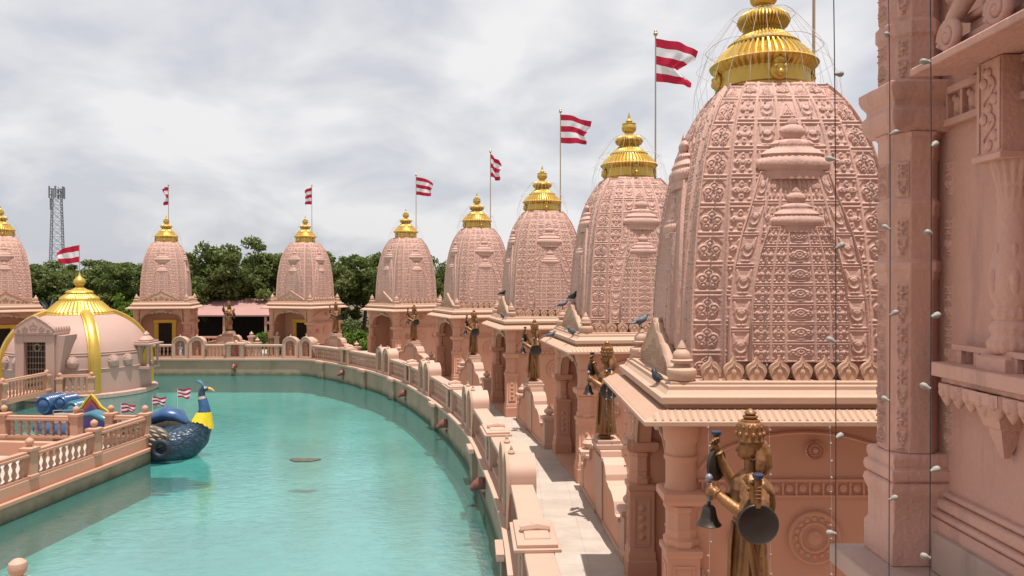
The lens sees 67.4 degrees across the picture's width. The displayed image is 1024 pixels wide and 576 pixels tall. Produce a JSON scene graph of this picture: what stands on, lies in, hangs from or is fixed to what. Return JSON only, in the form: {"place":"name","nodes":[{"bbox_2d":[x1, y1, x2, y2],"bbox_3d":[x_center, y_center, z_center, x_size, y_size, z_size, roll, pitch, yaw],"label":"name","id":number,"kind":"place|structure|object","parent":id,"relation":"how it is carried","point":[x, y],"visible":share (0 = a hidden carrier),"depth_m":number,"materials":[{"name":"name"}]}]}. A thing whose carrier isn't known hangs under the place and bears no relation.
{"place":"outdoors","nodes":[
{"label":"outdoors","id":0,"kind":"place"},
{"bbox_2d":[7,558,28,575],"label":"parapet post","id":1,"kind":"object","parent":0,"point":[17,567],"visible":1,"depth_m":8.56,"materials":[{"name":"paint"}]},
{"bbox_2d":[105,303,368,337],"bbox_3d":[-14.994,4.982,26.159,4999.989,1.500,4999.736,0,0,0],"label":"ground","id":2,"kind":"structure","parent":0,"point":[351,307],"depth_m":125.46,"materials":[{"name":"green plant"}]},
{"bbox_2d":[31,264,62,282],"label":"broadleaf tree","id":3,"kind":"object","parent":2,"relation":"on","point":[48,270],"visible":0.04,"depth_m":81.86,"materials":[{"name":"green plant"}]},
{"bbox_2d":[29,260,67,308],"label":"broadleaf tree","id":4,"kind":"object","parent":2,"relation":"on","point":[41,293],"visible":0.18,"depth_m":76.18,"materials":[{"name":"green plant"}]},
{"bbox_2d":[48,186,64,268],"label":"telecom mast","id":5,"kind":"object","parent":2,"relation":"on","point":[61,194],"visible":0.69,"depth_m":149.37,"materials":[{"name":"metal"}]},
{"bbox_2d":[35,259,109,295],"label":"broadleaf tree","id":6,"kind":"object","parent":2,"relation":"on","point":[49,283],"visible":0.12,"depth_m":72.76,"materials":[{"name":"green plant"}]},
{"bbox_2d":[57,259,141,314],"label":"broadleaf tree","id":7,"kind":"object","parent":2,"relation":"on","point":[106,285],"visible":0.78,"depth_m":66.59,"materials":[{"name":"green plant"}]},
{"bbox_2d":[111,293,134,317],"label":"leafy bush","id":8,"kind":"object","parent":2,"relation":"on","point":[122,307],"visible":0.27,"depth_m":59.81,"materials":[{"name":"green plant"}]},
{"bbox_2d":[130,258,197,289],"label":"broadleaf tree","id":9,"kind":"object","parent":2,"relation":"on","point":[134,282],"depth_m":67.29,"materials":[{"name":"green plant"}]},
{"bbox_2d":[185,251,256,321],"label":"broadleaf tree","id":10,"kind":"object","parent":2,"relation":"on","point":[204,288],"visible":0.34,"depth_m":58.61,"materials":[{"name":"green plant"}]},
{"bbox_2d":[198,298,269,341],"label":"open shed","id":11,"kind":"structure","parent":2,"relation":"on","point":[251,314],"depth_m":59.22,"materials":[{"name":"paint"}]},
{"bbox_2d":[190,235,282,301],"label":"broadleaf tree","id":12,"kind":"object","parent":2,"relation":"on","point":[251,280],"visible":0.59,"depth_m":58.98,"materials":[{"name":"green plant"}]},
{"bbox_2d":[238,241,279,297],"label":"broadleaf tree","id":13,"kind":"object","parent":2,"relation":"on","point":[264,275],"visible":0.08,"depth_m":60.81,"materials":[{"name":"green plant"}]},
{"bbox_2d":[254,330,268,348],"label":"leafy bush","id":14,"kind":"object","parent":2,"relation":"on","point":[262,335],"visible":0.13,"depth_m":51.10,"materials":[{"name":"green plant"}]},
{"bbox_2d":[328,254,371,328],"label":"broadleaf tree","id":15,"kind":"object","parent":2,"relation":"on","point":[343,281],"visible":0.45,"depth_m":59.07,"materials":[{"name":"green plant"}]},
{"bbox_2d":[340,317,368,336],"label":"leafy bush","id":16,"kind":"object","parent":2,"relation":"on","point":[351,323],"visible":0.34,"depth_m":66.24,"materials":[{"name":"green plant"}]},
{"bbox_2d":[331,251,380,332],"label":"broadleaf tree","id":17,"kind":"object","parent":2,"relation":"on","point":[367,287],"visible":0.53,"depth_m":60.62,"materials":[{"name":"green plant"}]},
{"bbox_2d":[343,330,368,350],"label":"leafy bush","id":18,"kind":"object","parent":2,"relation":"on","point":[360,337],"visible":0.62,"depth_m":50.64,"materials":[{"name":"green plant"}]},
{"bbox_2d":[431,255,446,299],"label":"broadleaf tree","id":19,"kind":"object","parent":2,"relation":"on","point":[440,271],"visible":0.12,"depth_m":57.06,"materials":[{"name":"green plant"}]},
{"bbox_2d":[830,0,1023,575],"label":"temple tower","id":20,"kind":"structure","parent":2,"relation":"on","point":[977,393],"depth_m":4.49,"materials":[{"name":"stone"}]},
{"bbox_2d":[0,392,492,575],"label":"pool floor","id":21,"kind":"structure","parent":0,"point":[371,493],"depth_m":21.54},
{"bbox_2d":[0,390,51,411],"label":"footbridge","id":22,"kind":"object","parent":21,"relation":"on","point":[8,403],"visible":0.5,"depth_m":32.45,"materials":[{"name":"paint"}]},
{"bbox_2d":[0,370,51,401],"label":"railing","id":23,"kind":"object","parent":22,"relation":"on","point":[45,375],"visible":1,"depth_m":32.52,"materials":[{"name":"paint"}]},
{"bbox_2d":[0,434,150,569],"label":"landing platform","id":24,"kind":"structure","parent":21,"relation":"on","point":[42,512],"depth_m":19.54,"materials":[{"name":"stone"}]},
{"bbox_2d":[0,405,84,438],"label":"railing","id":25,"kind":"object","parent":24,"relation":"on","point":[7,423],"visible":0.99,"depth_m":22.71,"materials":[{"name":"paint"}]},
{"bbox_2d":[53,410,83,440],"bbox_3d":[-13.250,4.144,22.929,0.890,1.020,0.050,0,0,-4],"label":"notice board","id":26,"kind":"object","parent":24,"relation":"on","point":[60,414],"visible":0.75,"depth_m":22.90,"materials":[{"name":"metal"}]},
{"bbox_2d":[0,405,152,489],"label":"railing","id":27,"kind":"object","parent":24,"relation":"on","point":[28,456],"visible":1,"depth_m":19.48,"materials":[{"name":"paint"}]},
{"bbox_2d":[103,405,137,437],"bbox_3d":[-11.617,3.957,22.833,0.960,0.955,0.320,0,0,5],"label":"railing","id":28,"kind":"object","parent":24,"relation":"on","point":[111,417],"visible":0.51,"depth_m":22.75,"materials":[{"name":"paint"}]},
{"bbox_2d":[0,272,163,423],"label":"dome shrine","id":29,"kind":"object","parent":21,"relation":"on","point":[79,328],"visible":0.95,"depth_m":35.96,"materials":[{"name":"stone"}]},
{"bbox_2d":[57,245,79,271],"bbox_3d":[-21.926,-1.423,37.964,1.070,1.450,0.250,0,0,-14],"label":"temple flag","id":30,"kind":"object","parent":29,"relation":"attached to","point":[68,255],"visible":1,"depth_m":37.98,"materials":[{"name":"fabric"}]},
{"bbox_2d":[55,372,95,393],"bbox_3d":[-19.700,4.277,34.680,1.585,0.955,0.320,0,0,-18],"label":"railing","id":31,"kind":"object","parent":29,"relation":"on","point":[60,378],"visible":0.99,"depth_m":34.64,"materials":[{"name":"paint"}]},
{"bbox_2d":[154,358,517,575],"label":"pool wall","id":32,"kind":"structure","parent":21,"relation":"on","point":[457,450],"depth_m":36.90,"materials":[{"name":"stone"}]},
{"bbox_2d":[152,344,171,358],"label":"balustrade","id":33,"kind":"object","parent":32,"relation":"on","point":[164,346],"visible":0.38,"depth_m":44.67,"materials":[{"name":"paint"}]},
{"bbox_2d":[172,334,189,358],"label":"arched niche","id":34,"kind":"object","parent":32,"relation":"on","point":[180,346],"visible":1,"depth_m":44.54,"materials":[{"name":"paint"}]},
{"bbox_2d":[189,335,206,358],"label":"arched niche","id":35,"kind":"object","parent":32,"relation":"on","point":[197,347],"visible":1,"depth_m":44.60,"materials":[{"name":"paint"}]},
{"bbox_2d":[205,344,225,357],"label":"balustrade","id":36,"kind":"object","parent":32,"relation":"on","point":[215,346],"visible":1,"depth_m":44.73,"materials":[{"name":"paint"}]},
{"bbox_2d":[224,340,247,357],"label":"pedestal niche","id":37,"kind":"object","parent":32,"relation":"on","point":[235,349],"visible":1,"depth_m":44.56,"materials":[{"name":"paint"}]},
{"bbox_2d":[244,344,281,357],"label":"balustrade","id":38,"kind":"object","parent":32,"relation":"on","point":[261,346],"visible":1,"depth_m":44.67,"materials":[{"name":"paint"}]},
{"bbox_2d":[282,334,299,358],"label":"arched niche","id":39,"kind":"object","parent":32,"relation":"on","point":[290,346],"visible":1,"depth_m":44.48,"materials":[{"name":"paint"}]},
{"bbox_2d":[299,335,316,358],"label":"arched niche","id":40,"kind":"object","parent":32,"relation":"on","point":[306,349],"visible":1,"depth_m":44.30,"materials":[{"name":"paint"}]},
{"bbox_2d":[312,345,339,363],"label":"balustrade","id":41,"kind":"object","parent":32,"relation":"on","point":[330,357],"visible":0.88,"depth_m":43.09,"materials":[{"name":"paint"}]},
{"bbox_2d":[337,345,357,364],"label":"pedestal niche","id":42,"kind":"object","parent":32,"relation":"on","point":[345,356],"visible":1,"depth_m":41.05,"materials":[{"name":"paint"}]},
{"bbox_2d":[349,350,375,370],"bbox_3d":[-7.474,3.722,39.374,0.454,0.800,3.601,0,0,-35],"label":"balustrade","id":43,"kind":"object","parent":32,"relation":"on","point":[359,356],"visible":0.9,"depth_m":39.54,"materials":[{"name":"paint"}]},
{"bbox_2d":[376,345,389,373],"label":"arched niche","id":44,"kind":"object","parent":32,"relation":"on","point":[379,350],"visible":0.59,"depth_m":37.60,"materials":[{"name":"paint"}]},
{"bbox_2d":[382,345,398,375],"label":"arched niche","id":45,"kind":"object","parent":32,"relation":"on","point":[388,354],"visible":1,"depth_m":36.42,"materials":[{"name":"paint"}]},
{"bbox_2d":[390,359,405,380],"bbox_3d":[-5.071,3.751,35.165,0.418,0.800,2.385,0,0,-25],"label":"balustrade","id":46,"kind":"object","parent":32,"relation":"on","point":[398,370],"visible":0.63,"depth_m":35.41,"materials":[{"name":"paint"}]},
{"bbox_2d":[401,359,417,384],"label":"pedestal niche","id":47,"kind":"object","parent":32,"relation":"on","point":[409,375],"visible":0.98,"depth_m":33.32,"materials":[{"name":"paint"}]},
{"bbox_2d":[410,366,417,387],"bbox_3d":[-3.877,3.770,32.289,0.407,0.800,1.772,0,0,-20],"label":"balustrade","id":48,"kind":"object","parent":32,"relation":"on","point":[415,369],"visible":0.33,"depth_m":32.75,"materials":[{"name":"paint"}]},
{"bbox_2d":[418,357,434,391],"bbox_3d":[-3.436,3.476,31.030,0.540,1.405,0.910,0,0,-19],"label":"arched niche","id":49,"kind":"object","parent":32,"relation":"on","point":[420,372],"visible":0.25,"depth_m":31.23,"materials":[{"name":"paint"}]},
{"bbox_2d":[423,359,441,396],"bbox_3d":[-3.124,3.483,30.118,0.540,1.405,0.910,0,0,-19],"label":"arched niche","id":50,"kind":"object","parent":32,"relation":"on","point":[431,369],"visible":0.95,"depth_m":29.80,"materials":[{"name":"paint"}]},
{"bbox_2d":[430,375,448,406],"bbox_3d":[-2.530,3.798,28.281,0.414,0.800,2.974,0,0,-17],"label":"balustrade","id":51,"kind":"object","parent":32,"relation":"on","point":[439,395],"visible":0.6,"depth_m":28.55,"materials":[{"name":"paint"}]},
{"bbox_2d":[436,419,447,433],"bbox_3d":[-2.343,4.735,26.260,0.516,0.567,0.400,0,0,-16],"label":"water spout","id":52,"kind":"object","parent":32,"relation":"attached to","point":[442,423],"visible":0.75,"depth_m":26.15,"materials":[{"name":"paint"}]},
{"bbox_2d":[442,380,463,412],"bbox_3d":[-1.980,3.684,26.354,0.640,1.053,1.200,0,0,-16],"label":"pedestal niche","id":53,"kind":"object","parent":32,"relation":"on","point":[451,400],"visible":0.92,"depth_m":25.97,"materials":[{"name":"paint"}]},
{"bbox_2d":[452,390,461,420],"bbox_3d":[-1.549,3.821,24.811,0.410,0.800,2.173,0,0,-14],"label":"balustrade","id":54,"kind":"object","parent":32,"relation":"on","point":[458,411],"visible":0.37,"depth_m":25.28,"materials":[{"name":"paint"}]},
{"bbox_2d":[462,381,482,429],"bbox_3d":[-1.193,3.529,23.317,0.540,1.405,0.910,0,0,-13],"label":"arched niche","id":55,"kind":"object","parent":32,"relation":"on","point":[466,387],"visible":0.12,"depth_m":23.41,"materials":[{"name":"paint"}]},
{"bbox_2d":[469,477,485,498],"bbox_3d":[-0.774,4.788,18.434,0.516,0.567,0.400,0,0,-8],"label":"water spout","id":56,"kind":"object","parent":32,"relation":"attached to","point":[478,483],"visible":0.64,"depth_m":18.33,"materials":[{"name":"paint"}]},
{"bbox_2d":[467,385,488,436],"bbox_3d":[-0.993,3.535,22.369,0.540,1.405,0.910,0,0,-11],"label":"arched niche","id":57,"kind":"object","parent":32,"relation":"on","point":[477,399],"visible":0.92,"depth_m":22.00,"materials":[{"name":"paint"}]},
{"bbox_2d":[474,408,496,453],"bbox_3d":[-0.670,3.851,20.463,0.419,0.800,2.975,0,0,-9],"label":"balustrade","id":58,"kind":"object","parent":32,"relation":"on","point":[485,416],"visible":0.36,"depth_m":20.91,"materials":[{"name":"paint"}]},
{"bbox_2d":[480,422,511,469],"bbox_3d":[-0.400,3.738,18.479,0.640,1.053,1.200,0,0,-8],"label":"pedestal niche","id":59,"kind":"object","parent":32,"relation":"on","point":[495,429],"visible":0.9,"depth_m":18.02,"materials":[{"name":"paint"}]},
{"bbox_2d":[490,437,510,484],"bbox_3d":[-0.146,3.876,16.749,0.410,0.800,2.470,0,0,-7],"label":"balustrade","id":60,"kind":"object","parent":32,"relation":"on","point":[495,441],"visible":0.09,"depth_m":17.48,"materials":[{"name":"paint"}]},
{"bbox_2d":[499,435,529,505],"bbox_3d":[0.048,3.585,15.076,0.540,1.405,0.910,0,0,-6],"label":"arched niche","id":61,"kind":"object","parent":32,"relation":"on","point":[518,447],"visible":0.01,"depth_m":15.01,"materials":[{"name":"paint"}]},
{"bbox_2d":[503,445,536,529],"bbox_3d":[0.136,3.591,14.112,0.540,1.405,0.910,0,0,-5],"label":"arched niche","id":62,"kind":"object","parent":32,"relation":"on","point":[519,468],"visible":0.66,"depth_m":13.72,"materials":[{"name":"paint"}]},
{"bbox_2d":[511,485,543,519],"bbox_3d":[0.245,3.905,12.487,0.407,0.800,2.367,0,0,-3],"label":"balustrade","id":63,"kind":"object","parent":32,"relation":"on","point":[526,502],"visible":0.29,"depth_m":12.55,"materials":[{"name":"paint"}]},
{"bbox_2d":[509,519,561,575],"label":"pedestal niche","id":64,"kind":"object","parent":32,"relation":"on","point":[533,535],"visible":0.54,"depth_m":10.51,"materials":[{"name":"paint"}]},
{"bbox_2d":[524,553,560,575],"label":"balustrade","id":65,"kind":"object","parent":32,"relation":"on","point":[541,564],"visible":1,"depth_m":9.79,"materials":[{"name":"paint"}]},
{"bbox_2d":[289,458,320,461],"bbox_3d":[-6.277,5.212,23.236,0.946,0.040,0.381,0,0,0],"label":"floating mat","id":66,"kind":"object","parent":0,"point":[304,459],"visible":1,"depth_m":23.25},
{"bbox_2d":[316,333,361,359],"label":"statue wall","id":67,"kind":"structure","parent":0,"point":[334,340],"depth_m":43.70,"materials":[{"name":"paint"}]},
{"bbox_2d":[329,302,341,332],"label":"bronze statue","id":68,"kind":"object","parent":67,"relation":"on","point":[336,315],"visible":1,"depth_m":43.77,"materials":[{"name":"metal"}]},
{"bbox_2d":[396,340,434,362],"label":"statue wall","id":69,"kind":"structure","parent":0,"point":[414,350],"depth_m":38.03,"materials":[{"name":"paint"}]},
{"bbox_2d":[406,304,418,340],"bbox_3d":[-4.925,1.718,38.247,0.715,1.818,0.576,0,0,15],"label":"bronze statue","id":70,"kind":"object","parent":69,"relation":"on","point":[413,319],"visible":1,"depth_m":38.19,"materials":[{"name":"metal"}]},
{"bbox_2d":[0,0,878,277],"label":"sky","id":71,"kind":"structure","parent":0,"point":[241,107],"materials":[{"name":"grey"}]},
{"bbox_2d":[262,348,624,575],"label":"walkway","id":72,"kind":"structure","parent":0,"point":[587,547],"depth_m":14.49,"materials":[{"name":"stone"}]},
{"bbox_2d":[0,206,45,347],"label":"temple shrine","id":73,"kind":"object","parent":72,"relation":"on","point":[18,303],"visible":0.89,"depth_m":40.52,"materials":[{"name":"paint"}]},
{"bbox_2d":[125,216,203,355],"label":"temple shrine","id":74,"kind":"object","parent":72,"relation":"on","point":[164,306],"visible":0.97,"depth_m":45.92,"materials":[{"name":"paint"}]},
{"bbox_2d":[162,183,168,223],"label":"temple flag","id":75,"kind":"object","parent":74,"relation":"attached to","point":[165,190],"visible":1,"depth_m":47.49,"materials":[{"name":"fabric"}]},
{"bbox_2d":[207,331,261,355],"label":"statue wall","id":76,"kind":"structure","parent":72,"relation":"on","point":[227,337],"depth_m":45.92,"materials":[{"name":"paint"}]},
{"bbox_2d":[222,301,235,330],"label":"bronze statue","id":77,"kind":"object","parent":76,"relation":"on","point":[229,312],"visible":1,"depth_m":45.94,"materials":[{"name":"metal"}]},
{"bbox_2d":[247,331,280,355],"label":"railing","id":78,"kind":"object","parent":72,"relation":"on","point":[276,339],"depth_m":46.11,"materials":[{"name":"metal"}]},
{"bbox_2d":[261,216,347,355],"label":"temple shrine","id":79,"kind":"object","parent":72,"relation":"on","point":[301,303],"visible":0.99,"depth_m":46.30,"materials":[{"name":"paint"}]},
{"bbox_2d":[305,184,312,204],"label":"temple flag","id":80,"kind":"object","parent":79,"relation":"attached to","point":[308,195],"visible":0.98,"depth_m":47.79,"materials":[{"name":"fabric"}]},
{"bbox_2d":[360,209,441,361],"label":"temple shrine","id":81,"kind":"object","parent":72,"relation":"on","point":[405,280],"visible":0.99,"depth_m":41.84,"materials":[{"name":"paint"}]},
{"bbox_2d":[415,173,432,195],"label":"temple flag","id":82,"kind":"object","parent":81,"relation":"attached to","point":[424,187],"visible":0.98,"depth_m":43.01,"materials":[{"name":"fabric"}]},
{"bbox_2d":[427,194,505,380],"bbox_3d":[-1.610,-0.090,35.200,3.760,8.520,3.760,0,0,-21],"label":"temple shrine","id":83,"kind":"object","parent":72,"relation":"on","point":[474,268],"visible":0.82,"depth_m":34.07,"materials":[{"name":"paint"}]},
{"bbox_2d":[489,149,501,228],"bbox_3d":[-0.822,-4.566,35.469,0.689,3.670,0.406,0,0,0],"label":"temple flag","id":84,"kind":"object","parent":83,"relation":"attached to","point":[495,166],"visible":0.99,"depth_m":35.40,"materials":[{"name":"fabric"}]},
{"bbox_2d":[481,166,576,416],"bbox_3d":[1.060,-0.034,27.000,3.760,8.520,3.760,0,0,-11],"label":"temple shrine","id":85,"kind":"object","parent":72,"relation":"on","point":[538,265],"visible":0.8,"depth_m":25.78,"materials":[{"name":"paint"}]},
{"bbox_2d":[559,108,591,211],"bbox_3d":[2.166,-4.510,27.175,1.295,3.670,0.201,0,0,-9],"label":"temple flag","id":86,"kind":"object","parent":85,"relation":"attached to","point":[573,129],"visible":0.99,"depth_m":27.10,"materials":[{"name":"fabric"}]},
{"bbox_2d":[540,113,667,483],"bbox_3d":[2.830,0.023,18.601,3.760,8.520,3.760,0,0,-7],"label":"temple shrine","id":87,"kind":"object","parent":72,"relation":"on","point":[613,271],"visible":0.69,"depth_m":17.45,"materials":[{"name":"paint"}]},
{"bbox_2d":[653,29,697,170],"bbox_3d":[3.943,-4.453,18.740,1.299,3.670,0.289,0,0,-9],"label":"temple flag","id":88,"kind":"object","parent":87,"relation":"attached to","point":[672,58],"visible":0.99,"depth_m":18.67,"materials":[{"name":"fabric"}]},
{"bbox_2d":[603,0,879,575],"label":"temple shrine","id":89,"kind":"object","parent":72,"relation":"on","point":[743,320],"visible":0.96,"depth_m":8.86,"materials":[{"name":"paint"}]},
{"bbox_2d":[630,313,648,327],"bbox_3d":[1.917,0.484,11.466,0.361,0.217,0.108,0,0,-30],"label":"pigeon","id":90,"kind":"object","parent":89,"relation":"on","point":[641,319],"visible":1,"depth_m":11.44,"materials":[{"name":"grey"}]},
{"bbox_2d":[651,368,662,384],"bbox_3d":[1.745,1.075,9.143,0.108,0.217,0.361,0,0,-20],"label":"pigeon","id":91,"kind":"object","parent":89,"relation":"on","point":[657,376],"visible":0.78,"depth_m":9.14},
{"bbox_2d":[812,0,814,75],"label":"flagpole","id":92,"kind":"object","parent":89,"relation":"attached to","point":[813,22],"visible":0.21,"depth_m":10.06,"materials":[{"name":"metal"}]},
{"bbox_2d":[828,426,832,575],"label":"light string","id":93,"kind":"object","parent":89,"relation":"hanging from","point":[831,477],"visible":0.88,"depth_m":8.20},
{"bbox_2d":[457,354,490,400],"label":"statue wall","id":94,"kind":"structure","parent":0,"point":[471,371],"depth_m":30.34,"materials":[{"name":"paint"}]},
{"bbox_2d":[463,310,478,354],"bbox_3d":[-1.579,1.770,30.690,0.715,1.818,0.576,0,0,29],"label":"bronze statue","id":95,"kind":"object","parent":94,"relation":"on","point":[473,327],"visible":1,"depth_m":30.61,"materials":[{"name":"metal"}]},
{"bbox_2d":[515,380,553,448],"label":"statue wall","id":96,"kind":"structure","parent":0,"point":[535,416],"depth_m":21.86,"materials":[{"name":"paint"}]},
{"bbox_2d":[520,319,541,380],"bbox_3d":[0.599,1.825,22.552,0.715,1.818,0.576,0,0,36],"label":"bronze statue","id":97,"kind":"object","parent":96,"relation":"on","point":[534,344],"visible":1,"depth_m":22.48,"materials":[{"name":"metal"}]},
{"bbox_2d":[578,434,626,563],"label":"statue wall","id":98,"kind":"structure","parent":0,"point":[603,477],"depth_m":13.78,"materials":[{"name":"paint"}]},
{"bbox_2d":[583,340,616,438],"bbox_3d":[1.700,1.882,14.233,0.715,1.818,0.576,0,1,41],"label":"bronze statue","id":99,"kind":"object","parent":98,"relation":"on","point":[604,429],"visible":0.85,"depth_m":14.18,"materials":[{"name":"metal"}]},
{"bbox_2d":[696,408,778,575],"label":"bronze statue","id":100,"kind":"object","parent":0,"point":[748,499],"visible":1,"depth_m":6.46,"materials":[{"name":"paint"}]},
{"bbox_2d":[825,0,844,575],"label":"light string","id":101,"kind":"object","parent":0,"point":[829,339],"visible":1,"depth_m":3.10,"materials":[{"name":"plastic"}]},
{"bbox_2d":[881,0,898,575],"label":"light string","id":102,"kind":"object","parent":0,"point":[887,227],"visible":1,"depth_m":3.50,"materials":[{"name":"plastic"}]},
{"bbox_2d":[919,0,940,575],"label":"light string","id":103,"kind":"object","parent":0,"point":[935,143],"visible":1,"depth_m":2.90,"materials":[{"name":"metal"}]},
{"label":"water","id":104,"kind":"structure","parent":0,"visible":0},
{"bbox_2d":[32,392,85,434],"bbox_3d":[-15.102,4.547,26.911,3.400,1.640,1.500,0,0,12],"label":"pedal boat","id":105,"kind":"object","parent":104,"relation":"on","point":[47,404],"visible":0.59,"depth_m":26.70,"materials":[{"name":"blue paint"}]},
{"bbox_2d":[84,380,213,465],"bbox_3d":[-11.252,4.172,23.721,4.113,2.645,2.094,0,0,0],"label":"peacock boat","id":106,"kind":"object","parent":104,"relation":"on","point":[176,436],"visible":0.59,"depth_m":23.47,"materials":[{"name":"blue paint"}]},
{"bbox_2d":[73,393,108,432],"bbox_3d":[-13.348,4.542,24.407,1.330,2.405,0.149,0,0,-4],"label":"ornate backrest","id":107,"kind":"object","parent":106,"relation":"attached to","point":[91,402],"visible":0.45,"depth_m":24.34,"materials":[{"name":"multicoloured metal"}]},
{"bbox_2d":[121,403,135,412],"bbox_3d":[-11.740,4.060,23.486,0.433,1.080,0.062,0,0,-6],"label":"boat flag","id":108,"kind":"object","parent":106,"relation":"attached to","point":[125,407],"visible":0.98,"depth_m":23.49,"materials":[{"name":"fabric"}]},
{"bbox_2d":[152,396,165,411],"bbox_3d":[-11.209,4.014,24.391,0.434,1.160,0.066,0,0,-5],"label":"boat flag","id":109,"kind":"object","parent":106,"relation":"attached to","point":[158,400],"visible":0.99,"depth_m":24.40,"materials":[{"name":"fabric"}]},
{"bbox_2d":[177,388,190,407],"bbox_3d":[-10.488,3.900,24.578,0.434,1.386,0.074,0,0,-9],"label":"boat flag","id":110,"kind":"object","parent":106,"relation":"attached to","point":[184,393],"visible":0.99,"depth_m":24.58,"materials":[{"name":"fabric"}]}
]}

